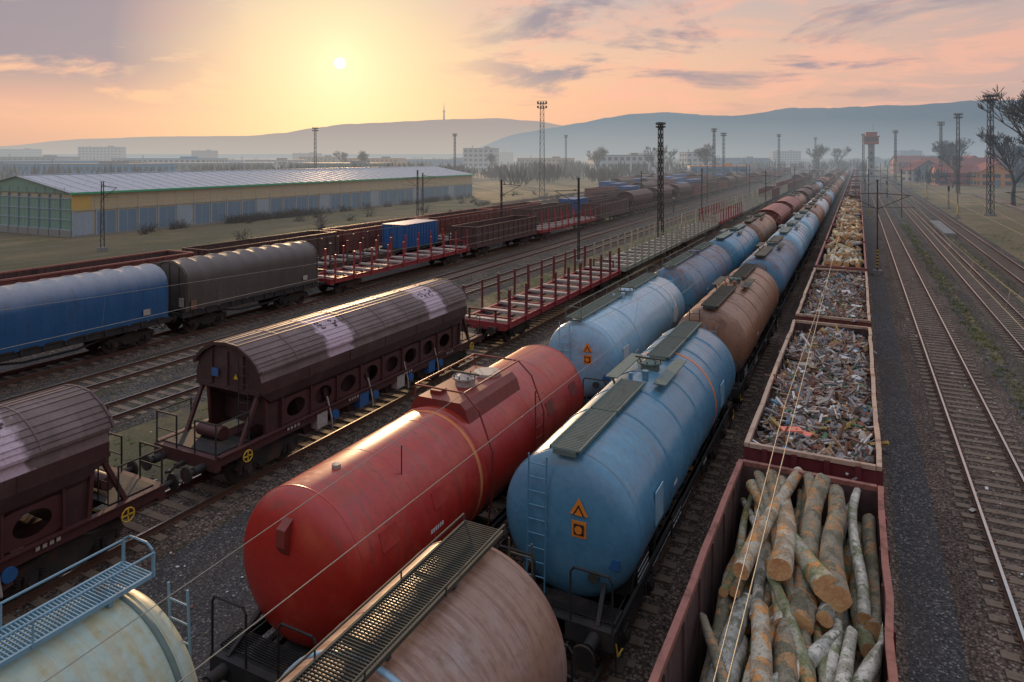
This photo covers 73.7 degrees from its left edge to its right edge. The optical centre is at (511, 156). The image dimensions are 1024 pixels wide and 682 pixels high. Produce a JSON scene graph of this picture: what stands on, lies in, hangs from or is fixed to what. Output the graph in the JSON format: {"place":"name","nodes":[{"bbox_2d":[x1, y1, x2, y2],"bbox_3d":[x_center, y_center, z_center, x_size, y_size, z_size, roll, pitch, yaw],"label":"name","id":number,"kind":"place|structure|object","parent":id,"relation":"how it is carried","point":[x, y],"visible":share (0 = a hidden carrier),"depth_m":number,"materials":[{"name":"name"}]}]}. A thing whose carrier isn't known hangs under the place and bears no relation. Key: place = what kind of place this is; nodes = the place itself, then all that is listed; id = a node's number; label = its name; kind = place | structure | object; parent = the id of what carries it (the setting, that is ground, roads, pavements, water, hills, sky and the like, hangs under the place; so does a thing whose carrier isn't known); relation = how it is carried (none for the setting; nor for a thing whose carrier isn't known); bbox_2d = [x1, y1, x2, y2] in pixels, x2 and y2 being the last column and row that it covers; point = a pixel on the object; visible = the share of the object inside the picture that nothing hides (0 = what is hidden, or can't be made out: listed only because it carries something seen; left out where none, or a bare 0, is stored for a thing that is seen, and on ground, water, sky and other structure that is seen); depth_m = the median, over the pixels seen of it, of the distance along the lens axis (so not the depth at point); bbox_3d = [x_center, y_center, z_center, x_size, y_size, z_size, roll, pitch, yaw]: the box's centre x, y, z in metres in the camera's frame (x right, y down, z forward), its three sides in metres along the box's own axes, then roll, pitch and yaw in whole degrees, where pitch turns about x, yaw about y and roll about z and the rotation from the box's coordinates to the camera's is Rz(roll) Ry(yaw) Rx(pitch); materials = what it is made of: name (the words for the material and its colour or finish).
{"place":"outdoors","nodes":[
{"label":"outdoors","id":0,"kind":"place"},
{"bbox_2d":[0,148,41,156],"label":"apartment building","id":1,"kind":"structure","parent":0,"point":[27,152],"depth_m":893.30,"materials":[{"name":"white concrete"}]},
{"bbox_2d":[78,145,125,160],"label":"apartment building","id":2,"kind":"structure","parent":0,"point":[107,153],"depth_m":693.42,"materials":[{"name":"white concrete"}]},
{"bbox_2d":[0,166,474,237],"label":"warehouse","id":3,"kind":"structure","parent":0,"point":[62,205],"depth_m":104.20,"materials":[{"name":"metal"}]},
{"bbox_2d":[0,118,563,153],"bbox_3d":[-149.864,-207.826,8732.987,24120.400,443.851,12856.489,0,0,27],"label":"hills","id":4,"kind":"structure","parent":0,"point":[422,137],"depth_m":7101.77,"materials":[{"name":"grey"}]},
{"bbox_2d":[344,157,405,165],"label":"office building","id":5,"kind":"structure","parent":0,"point":[388,160],"depth_m":489.69,"materials":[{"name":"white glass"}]},
{"bbox_2d":[0,169,801,349],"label":"overhead wire","id":6,"kind":"object","parent":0,"point":[285,285],"visible":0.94,"depth_m":22.39,"materials":[{"name":"metal"}]},
{"bbox_2d":[44,164,846,681],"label":"overhead wire","id":7,"kind":"object","parent":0,"point":[384,522],"visible":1,"depth_m":7.62,"materials":[{"name":"metal"}]},
{"bbox_2d":[463,145,498,171],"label":"office building","id":8,"kind":"structure","parent":0,"point":[476,158],"depth_m":473.53,"materials":[{"name":"white concrete"}]},
{"bbox_2d":[0,158,1023,681],"bbox_3d":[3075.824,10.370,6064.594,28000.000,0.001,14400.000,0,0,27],"label":"ground","id":9,"kind":"structure","parent":0,"point":[934,648],"depth_m":27.89,"materials":[{"name":"gravel"}]},
{"bbox_2d":[0,154,80,159],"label":"factory building","id":10,"kind":"structure","parent":9,"relation":"on","point":[48,157],"depth_m":469.96,"materials":[{"name":"white concrete"}]},
{"bbox_2d":[0,157,99,162],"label":"factory building","id":11,"kind":"structure","parent":9,"relation":"on","point":[63,160],"depth_m":360.10,"materials":[{"name":"white concrete"}]},
{"bbox_2d":[0,159,175,176],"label":"factory building","id":12,"kind":"structure","parent":9,"relation":"on","point":[126,166],"depth_m":290.16,"materials":[{"name":"grey concrete"}]},
{"bbox_2d":[97,181,117,251],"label":"catenary mast","id":13,"kind":"object","parent":9,"relation":"on","point":[101,249],"visible":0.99,"depth_m":74.80,"materials":[{"name":"metal"}]},
{"bbox_2d":[111,155,227,161],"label":"factory building","id":14,"kind":"structure","parent":9,"relation":"on","point":[187,159],"depth_m":407.93,"materials":[{"name":"white concrete"}]},
{"bbox_2d":[150,159,274,170],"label":"factory building","id":15,"kind":"structure","parent":9,"relation":"on","point":[179,166],"depth_m":344.02,"materials":[{"name":"white concrete"}]},
{"bbox_2d":[289,161,391,168],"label":"factory building","id":16,"kind":"structure","parent":9,"relation":"on","point":[336,165],"depth_m":321.77,"materials":[{"name":"white concrete"}]},
{"bbox_2d":[136,190,584,239],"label":"dry shrubs","id":17,"kind":"object","parent":9,"relation":"on","point":[293,213],"visible":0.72,"depth_m":115.67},
{"bbox_2d":[1,169,804,362],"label":"railway track","id":18,"kind":"structure","parent":9,"relation":"on","point":[65,348],"depth_m":37.49,"materials":[{"name":"brown metal"}]},
{"bbox_2d":[318,231,395,270],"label":"stake wagon","id":19,"kind":"object","parent":18,"relation":"on","point":[366,257],"visible":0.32,"depth_m":59.97,"materials":[{"name":"metal"}]},
{"bbox_2d":[380,219,440,256],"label":"container wagon","id":20,"kind":"object","parent":18,"relation":"on","point":[400,231],"visible":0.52,"depth_m":66.26,"materials":[{"name":"metal"}]},
{"bbox_2d":[434,210,526,246],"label":"stake wagon","id":21,"kind":"object","parent":18,"relation":"on","point":[448,236],"visible":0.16,"depth_m":76.77,"materials":[{"name":"metal"}]},
{"bbox_2d":[512,202,571,224],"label":"gondola wagon","id":22,"kind":"object","parent":18,"relation":"on","point":[544,208],"visible":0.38,"depth_m":95.74,"materials":[{"name":"metal"}]},
{"bbox_2d":[0,169,811,395],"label":"railway track","id":23,"kind":"structure","parent":9,"relation":"on","point":[17,379],"depth_m":43.19,"materials":[{"name":"brown metal"}]},
{"bbox_2d":[0,264,175,365],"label":"covered wagon","id":24,"kind":"object","parent":23,"relation":"on","point":[37,322],"visible":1,"depth_m":33.29,"materials":[{"name":"metal"}]},
{"bbox_2d":[152,241,321,332],"bbox_3d":[-17.194,7.999,43.480,3.137,4.262,12.020,0,0,27],"label":"covered wagon","id":25,"kind":"object","parent":23,"relation":"on","point":[240,263],"visible":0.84,"depth_m":41.44,"materials":[{"name":"metal"}]},
{"bbox_2d":[318,228,470,292],"bbox_3d":[-9.775,8.579,58.117,3.011,3.061,20.820,0,0,27],"label":"stake wagon","id":26,"kind":"object","parent":23,"relation":"on","point":[351,279],"visible":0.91,"depth_m":55.92,"materials":[{"name":"metal"}]},
{"bbox_2d":[451,215,536,256],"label":"gondola wagon","id":27,"kind":"object","parent":23,"relation":"on","point":[491,226],"visible":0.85,"depth_m":71.63,"materials":[{"name":"metal"}]},
{"bbox_2d":[528,206,596,239],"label":"stake wagon","id":28,"kind":"object","parent":23,"relation":"on","point":[542,231],"visible":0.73,"depth_m":88.59,"materials":[{"name":"metal"}]},
{"bbox_2d":[581,199,628,224],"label":"gondola wagon","id":29,"kind":"object","parent":23,"relation":"on","point":[620,205],"visible":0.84,"depth_m":103.29,"materials":[{"name":"metal"}]},
{"bbox_2d":[617,189,654,216],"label":"hopper wagon","id":30,"kind":"object","parent":23,"relation":"on","point":[642,198],"visible":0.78,"depth_m":117.63,"materials":[{"name":"metal"}]},
{"bbox_2d":[648,185,675,209],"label":"hopper wagon","id":31,"kind":"object","parent":23,"relation":"on","point":[668,196],"visible":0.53,"depth_m":133.93,"materials":[{"name":"metal"}]},
{"bbox_2d":[670,183,692,203],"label":"hopper wagon","id":32,"kind":"object","parent":23,"relation":"on","point":[685,189],"visible":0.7,"depth_m":147.24,"materials":[{"name":"metal"}]},
{"bbox_2d":[0,169,813,402],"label":"railway track","id":33,"kind":"structure","parent":9,"relation":"on","point":[112,379],"depth_m":39.99,"materials":[{"name":"brown metal"}]},
{"bbox_2d":[0,169,834,635],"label":"railway track","id":34,"kind":"structure","parent":9,"relation":"on","point":[198,507],"depth_m":21.64,"materials":[{"name":"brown wood"}]},
{"bbox_2d":[0,384,178,599],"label":"hopper wagon","id":35,"kind":"object","parent":34,"relation":"on","point":[61,478],"visible":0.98,"depth_m":16.14,"materials":[{"name":"metal"}]},
{"bbox_2d":[141,279,482,489],"bbox_3d":[-6.239,8.005,27.271,3.004,4.250,16.820,0,0,27],"label":"hopper wagon","id":36,"kind":"object","parent":34,"relation":"on","point":[277,388],"visible":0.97,"depth_m":23.30,"materials":[{"name":"metal"}]},
{"bbox_2d":[461,246,621,340],"bbox_3d":[2.807,8.589,45.109,3.035,3.081,20.820,0,0,27],"label":"stake wagon","id":37,"kind":"object","parent":34,"relation":"on","point":[510,316],"visible":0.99,"depth_m":41.66,"materials":[{"name":"metal"}]},
{"bbox_2d":[592,223,682,279],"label":"stake wagon","id":38,"kind":"object","parent":34,"relation":"on","point":[631,258],"visible":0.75,"depth_m":61.79,"materials":[{"name":"metal"}]},
{"bbox_2d":[658,209,718,248],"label":"stake wagon","id":39,"kind":"object","parent":34,"relation":"on","point":[694,229],"visible":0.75,"depth_m":80.61,"materials":[{"name":"metal"}]},
{"bbox_2d":[699,201,742,230],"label":"stake wagon","id":40,"kind":"object","parent":34,"relation":"on","point":[725,216],"visible":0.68,"depth_m":99.27,"materials":[{"name":"metal"}]},
{"bbox_2d":[725,194,758,217],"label":"stake wagon","id":41,"kind":"object","parent":34,"relation":"on","point":[747,206],"visible":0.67,"depth_m":117.86,"materials":[{"name":"metal"}]},
{"bbox_2d":[406,158,462,166],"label":"factory building","id":42,"kind":"structure","parent":9,"relation":"on","point":[459,161],"depth_m":547.72,"materials":[{"name":"white concrete"}]},
{"bbox_2d":[102,169,822,435],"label":"railway track","id":43,"kind":"structure","parent":9,"relation":"on","point":[134,408],"depth_m":31.24,"materials":[{"name":"brown metal"}]},
{"bbox_2d":[0,156,1023,186],"bbox_3d":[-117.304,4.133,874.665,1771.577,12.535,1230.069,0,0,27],"label":"distant trees","id":44,"kind":"object","parent":9,"relation":"on","point":[557,171],"visible":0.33,"depth_m":314.20,"materials":[{"name":"plant"}]},
{"bbox_2d":[10,272,1023,633],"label":"weeds","id":45,"kind":"object","parent":9,"relation":"on","point":[972,510],"visible":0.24,"depth_m":23.23,"materials":[{"name":"green plant"}]},
{"bbox_2d":[537,101,546,196],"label":"lighting mast","id":46,"kind":"object","parent":9,"relation":"on","point":[540,167],"visible":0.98,"depth_m":175.42,"materials":[{"name":"metal"}]},
{"bbox_2d":[64,224,1023,552],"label":"grass tufts","id":47,"kind":"object","parent":9,"relation":"on","point":[948,284],"visible":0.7,"depth_m":45.31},
{"bbox_2d":[517,157,574,169],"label":"factory building","id":48,"kind":"structure","parent":9,"relation":"on","point":[554,160],"depth_m":510.90,"materials":[{"name":"white concrete"}]},
{"bbox_2d":[318,169,796,272],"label":"railway track","id":49,"kind":"structure","parent":9,"relation":"on","point":[429,246],"depth_m":69.73,"materials":[{"name":"brown metal"}]},
{"bbox_2d":[0,250,193,285],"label":"gondola wagon","id":50,"kind":"object","parent":49,"relation":"on","point":[42,272],"visible":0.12,"depth_m":44.45,"materials":[{"name":"metal"}]},
{"bbox_2d":[182,230,336,258],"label":"gondola wagon","id":51,"kind":"object","parent":49,"relation":"on","point":[205,249],"visible":0.22,"depth_m":58.84,"materials":[{"name":"metal"}]},
{"bbox_2d":[322,217,428,253],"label":"gondola wagon","id":52,"kind":"object","parent":49,"relation":"on","point":[347,230],"visible":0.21,"depth_m":67.06,"materials":[{"name":"metal"}]},
{"bbox_2d":[413,208,493,235],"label":"gondola wagon","id":53,"kind":"object","parent":49,"relation":"on","point":[451,215],"visible":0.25,"depth_m":83.85,"materials":[{"name":"metal"}]},
{"bbox_2d":[479,202,540,217],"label":"gondola wagon","id":54,"kind":"object","parent":49,"relation":"on","point":[510,207],"visible":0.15,"depth_m":96.36,"materials":[{"name":"metal"}]},
{"bbox_2d":[551,178,583,264],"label":"catenary mast","id":55,"kind":"object","parent":9,"relation":"on","point":[578,260],"visible":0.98,"depth_m":65.58,"materials":[{"name":"metal"}]},
{"bbox_2d":[3,167,786,285],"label":"overhead wire","id":56,"kind":"object","parent":55,"relation":"hanging from","point":[277,244],"visible":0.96,"depth_m":33.04,"materials":[{"name":"metal"}]},
{"bbox_2d":[588,153,655,175],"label":"factory building","id":57,"kind":"structure","parent":9,"relation":"on","point":[629,159],"depth_m":372.29,"materials":[{"name":"white concrete"}]},
{"bbox_2d":[477,169,843,573],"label":"railway track","id":58,"kind":"structure","parent":9,"relation":"on","point":[498,506],"depth_m":19.04,"materials":[{"name":"brown metal"}]},
{"bbox_2d":[0,535,197,681],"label":"tank wagon","id":59,"kind":"object","parent":58,"relation":"on","point":[148,646],"visible":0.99,"depth_m":8.73,"materials":[{"name":"metal"}]},
{"bbox_2d":[197,344,588,681],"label":"tank wagon","id":60,"kind":"object","parent":58,"relation":"on","point":[284,558],"visible":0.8,"depth_m":13.22,"materials":[{"name":"metal"}]},
{"bbox_2d":[548,265,684,407],"bbox_3d":[4.956,7.828,29.891,2.884,4.604,13.520,0,0,27],"label":"tank wagon","id":61,"kind":"object","parent":58,"relation":"on","point":[582,347],"visible":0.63,"depth_m":26.33,"materials":[{"name":"blue metal"}]},
{"bbox_2d":[655,236,731,313],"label":"tank wagon","id":62,"kind":"object","parent":58,"relation":"on","point":[691,260],"visible":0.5,"depth_m":39.07,"materials":[{"name":"metal"}]},
{"bbox_2d":[709,224,758,270],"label":"tank wagon","id":63,"kind":"object","parent":58,"relation":"on","point":[732,236],"visible":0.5,"depth_m":52.28,"materials":[{"name":"metal"}]},
{"bbox_2d":[741,212,776,241],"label":"tank wagon","id":64,"kind":"object","parent":58,"relation":"on","point":[757,221],"visible":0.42,"depth_m":65.60,"materials":[{"name":"metal"}]},
{"bbox_2d":[755,203,790,230],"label":"hopper wagon","id":65,"kind":"object","parent":58,"relation":"on","point":[773,209],"visible":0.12,"depth_m":78.15,"materials":[{"name":"metal"}]},
{"bbox_2d":[772,196,800,218],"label":"hopper wagon","id":66,"kind":"object","parent":58,"relation":"on","point":[791,202],"visible":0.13,"depth_m":93.14,"materials":[{"name":"metal"}]},
{"bbox_2d":[656,122,665,237],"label":"lighting mast","id":67,"kind":"object","parent":9,"relation":"on","point":[660,126],"visible":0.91,"depth_m":84.66,"materials":[{"name":"metal"}]},
{"bbox_2d":[533,169,852,681],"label":"railway track","id":68,"kind":"structure","parent":9,"relation":"on","point":[674,562],"depth_m":18.86,"materials":[{"name":"gravel"}]},
{"bbox_2d":[276,513,575,681],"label":"tank wagon","id":69,"kind":"object","parent":68,"relation":"on","point":[464,601],"visible":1,"depth_m":9.08,"materials":[{"name":"metal"}]},
{"bbox_2d":[496,320,734,674],"bbox_3d":[3.822,7.930,19.253,3.024,4.400,14.720,0,0,27],"label":"tank wagon","id":70,"kind":"object","parent":68,"relation":"on","point":[597,481],"visible":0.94,"depth_m":14.29,"materials":[{"name":"metal"}]},
{"bbox_2d":[678,263,778,408],"bbox_3d":[10.607,7.935,32.631,2.964,4.390,14.720,0,0,27],"label":"tank wagon","id":71,"kind":"object","parent":68,"relation":"on","point":[736,307],"visible":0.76,"depth_m":28.91,"materials":[{"name":"metal"}]},
{"bbox_2d":[739,235,798,323],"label":"tank wagon","id":72,"kind":"object","parent":68,"relation":"on","point":[777,257],"visible":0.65,"depth_m":42.97,"materials":[{"name":"metal"}]},
{"bbox_2d":[768,220,810,278],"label":"tank wagon","id":73,"kind":"object","parent":68,"relation":"on","point":[796,233],"visible":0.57,"depth_m":56.50,"materials":[{"name":"metal"}]},
{"bbox_2d":[785,209,818,257],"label":"tank wagon","id":74,"kind":"object","parent":68,"relation":"on","point":[809,220],"visible":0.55,"depth_m":69.42,"materials":[{"name":"metal"}]},
{"bbox_2d":[798,202,824,240],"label":"tank wagon","id":75,"kind":"object","parent":68,"relation":"on","point":[817,210],"visible":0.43,"depth_m":82.53,"materials":[{"name":"metal"}]},
{"bbox_2d":[696,166,708,204],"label":"catenary mast","id":76,"kind":"object","parent":9,"relation":"on","point":[707,203],"visible":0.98,"depth_m":146.99,"materials":[{"name":"metal"}]},
{"bbox_2d":[4,165,790,267],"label":"overhead wire","id":77,"kind":"object","parent":76,"relation":"hanging from","point":[282,224],"visible":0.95,"depth_m":38.72,"materials":[{"name":"metal"}]},
{"bbox_2d":[687,161,747,173],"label":"warehouse building","id":78,"kind":"structure","parent":9,"relation":"on","point":[728,167],"depth_m":294.48,"materials":[{"name":"grey concrete"}]},
{"bbox_2d":[716,156,769,167],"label":"factory building","id":79,"kind":"structure","parent":9,"relation":"on","point":[736,160],"depth_m":590.04,"materials":[{"name":"grey concrete"}]},
{"bbox_2d":[863,132,879,179],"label":"signal tower","id":80,"kind":"structure","parent":9,"relation":"on","point":[871,139],"depth_m":301.04,"materials":[{"name":"red"}]},
{"bbox_2d":[841,180,915,275],"bbox_3d":[32.096,6.240,59.967,5.827,8.420,0.800,0,0,27],"label":"catenary mast","id":81,"kind":"object","parent":9,"relation":"on","point":[877,271],"visible":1,"depth_m":59.77,"materials":[{"name":"metal"}]},
{"bbox_2d":[713,175,853,681],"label":"overhead wire","id":82,"kind":"object","parent":81,"relation":"hanging from","point":[769,510],"visible":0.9,"depth_m":7.42,"materials":[{"name":"metal"}]},
{"bbox_2d":[859,171,908,681],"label":"railway track","id":83,"kind":"structure","parent":9,"relation":"on","point":[902,664],"depth_m":18.70,"materials":[{"name":"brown wood"}]},
{"bbox_2d":[648,459,899,681],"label":"log wagon","id":84,"kind":"object","parent":83,"relation":"on","point":[820,606],"visible":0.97,"depth_m":11.45,"materials":[{"name":"wood"}]},
{"bbox_2d":[743,320,888,486],"bbox_3d":[10.121,8.396,22.226,3.436,3.468,15.220,0,0,27],"label":"scrap wagon","id":85,"kind":"object","parent":83,"relation":"on","point":[835,431],"visible":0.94,"depth_m":19.06,"materials":[{"name":"metal"}]},
{"bbox_2d":[794,268,876,326],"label":"scrap wagon","id":86,"kind":"object","parent":83,"relation":"on","point":[846,298],"visible":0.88,"depth_m":34.38,"materials":[{"name":"metal"}]},
{"bbox_2d":[815,237,866,270],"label":"log wagon","id":87,"kind":"object","parent":83,"relation":"on","point":[849,255],"visible":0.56,"depth_m":47.10,"materials":[{"name":"wood"}]},
{"bbox_2d":[825,222,864,242],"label":"log wagon","id":88,"kind":"object","parent":83,"relation":"on","point":[850,231],"visible":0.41,"depth_m":62.64,"materials":[{"name":"wood"}]},
{"bbox_2d":[831,210,863,225],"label":"log wagon","id":89,"kind":"object","parent":83,"relation":"on","point":[848,217],"visible":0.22,"depth_m":76.28,"materials":[{"name":"wood"}]},
{"bbox_2d":[861,170,1023,681],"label":"railway track","id":90,"kind":"structure","parent":9,"relation":"on","point":[982,546],"depth_m":23.44,"materials":[{"name":"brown wood"}]},
{"bbox_2d":[875,172,1023,386],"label":"railway track","id":91,"kind":"structure","parent":9,"relation":"on","point":[994,316],"depth_m":52.73,"materials":[{"name":"brown wood"}]},
{"bbox_2d":[875,170,1023,298],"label":"railway track","id":92,"kind":"structure","parent":9,"relation":"on","point":[1009,266],"depth_m":78.51,"materials":[{"name":"brown wood"}]},
{"bbox_2d":[928,163,973,185],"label":"brick house","id":93,"kind":"structure","parent":9,"relation":"on","point":[965,169],"depth_m":246.62,"materials":[{"name":"red brick"}]},
{"bbox_2d":[931,137,974,163],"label":"bare tree","id":94,"kind":"object","parent":9,"relation":"on","point":[963,145],"visible":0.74,"depth_m":277.84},
{"bbox_2d":[953,113,962,193],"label":"lighting mast","id":95,"kind":"object","parent":9,"relation":"on","point":[957,132],"visible":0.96,"depth_m":190.11,"materials":[{"name":"metal"}]},
{"bbox_2d":[982,93,997,215],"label":"lighting mast","id":96,"kind":"object","parent":9,"relation":"on","point":[990,169],"visible":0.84,"depth_m":119.67,"materials":[{"name":"metal"}]},
{"bbox_2d":[969,161,1015,186],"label":"brick house","id":97,"kind":"structure","parent":9,"relation":"on","point":[1001,178],"depth_m":234.03,"materials":[{"name":"paint"}]},
{"bbox_2d":[970,194,1023,213],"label":"road","id":98,"kind":"structure","parent":9,"relation":"on","point":[1018,207],"depth_m":152.92,"materials":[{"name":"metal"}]},
{"bbox_2d":[976,85,1023,143],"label":"bare tree","id":99,"kind":"object","parent":9,"relation":"on","point":[1010,110],"visible":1,"depth_m":111.29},
{"bbox_2d":[976,127,1023,205],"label":"bare tree","id":100,"kind":"object","parent":9,"relation":"on","point":[1006,141],"visible":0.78,"depth_m":143.82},
{"bbox_2d":[0,0,1023,145],"label":"sky","id":101,"kind":"structure","parent":0,"point":[70,69],"materials":[{"name":"orange"}]},
{"bbox_2d":[42,100,1023,157],"bbox_3d":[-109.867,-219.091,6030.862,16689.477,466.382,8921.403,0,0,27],"label":"hills","id":102,"kind":"structure","parent":0,"point":[755,135],"depth_m":4797.75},
{"bbox_2d":[679,149,712,167],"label":"factory building","id":103,"kind":"structure","parent":0,"point":[688,157],"depth_m":434.11,"materials":[{"name":"white concrete"}]},
{"bbox_2d":[769,149,800,164],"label":"apartment building","id":104,"kind":"structure","parent":0,"point":[790,156],"depth_m":843.06,"materials":[{"name":"white concrete"}]},
{"bbox_2d":[890,155,922,173],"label":"brick house","id":105,"kind":"structure","parent":0,"point":[904,160],"depth_m":417.32,"materials":[{"name":"red brick"}]},
{"bbox_2d":[899,159,933,181],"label":"brick house","id":106,"kind":"structure","parent":0,"point":[924,165],"depth_m":275.96,"materials":[{"name":"paint"}]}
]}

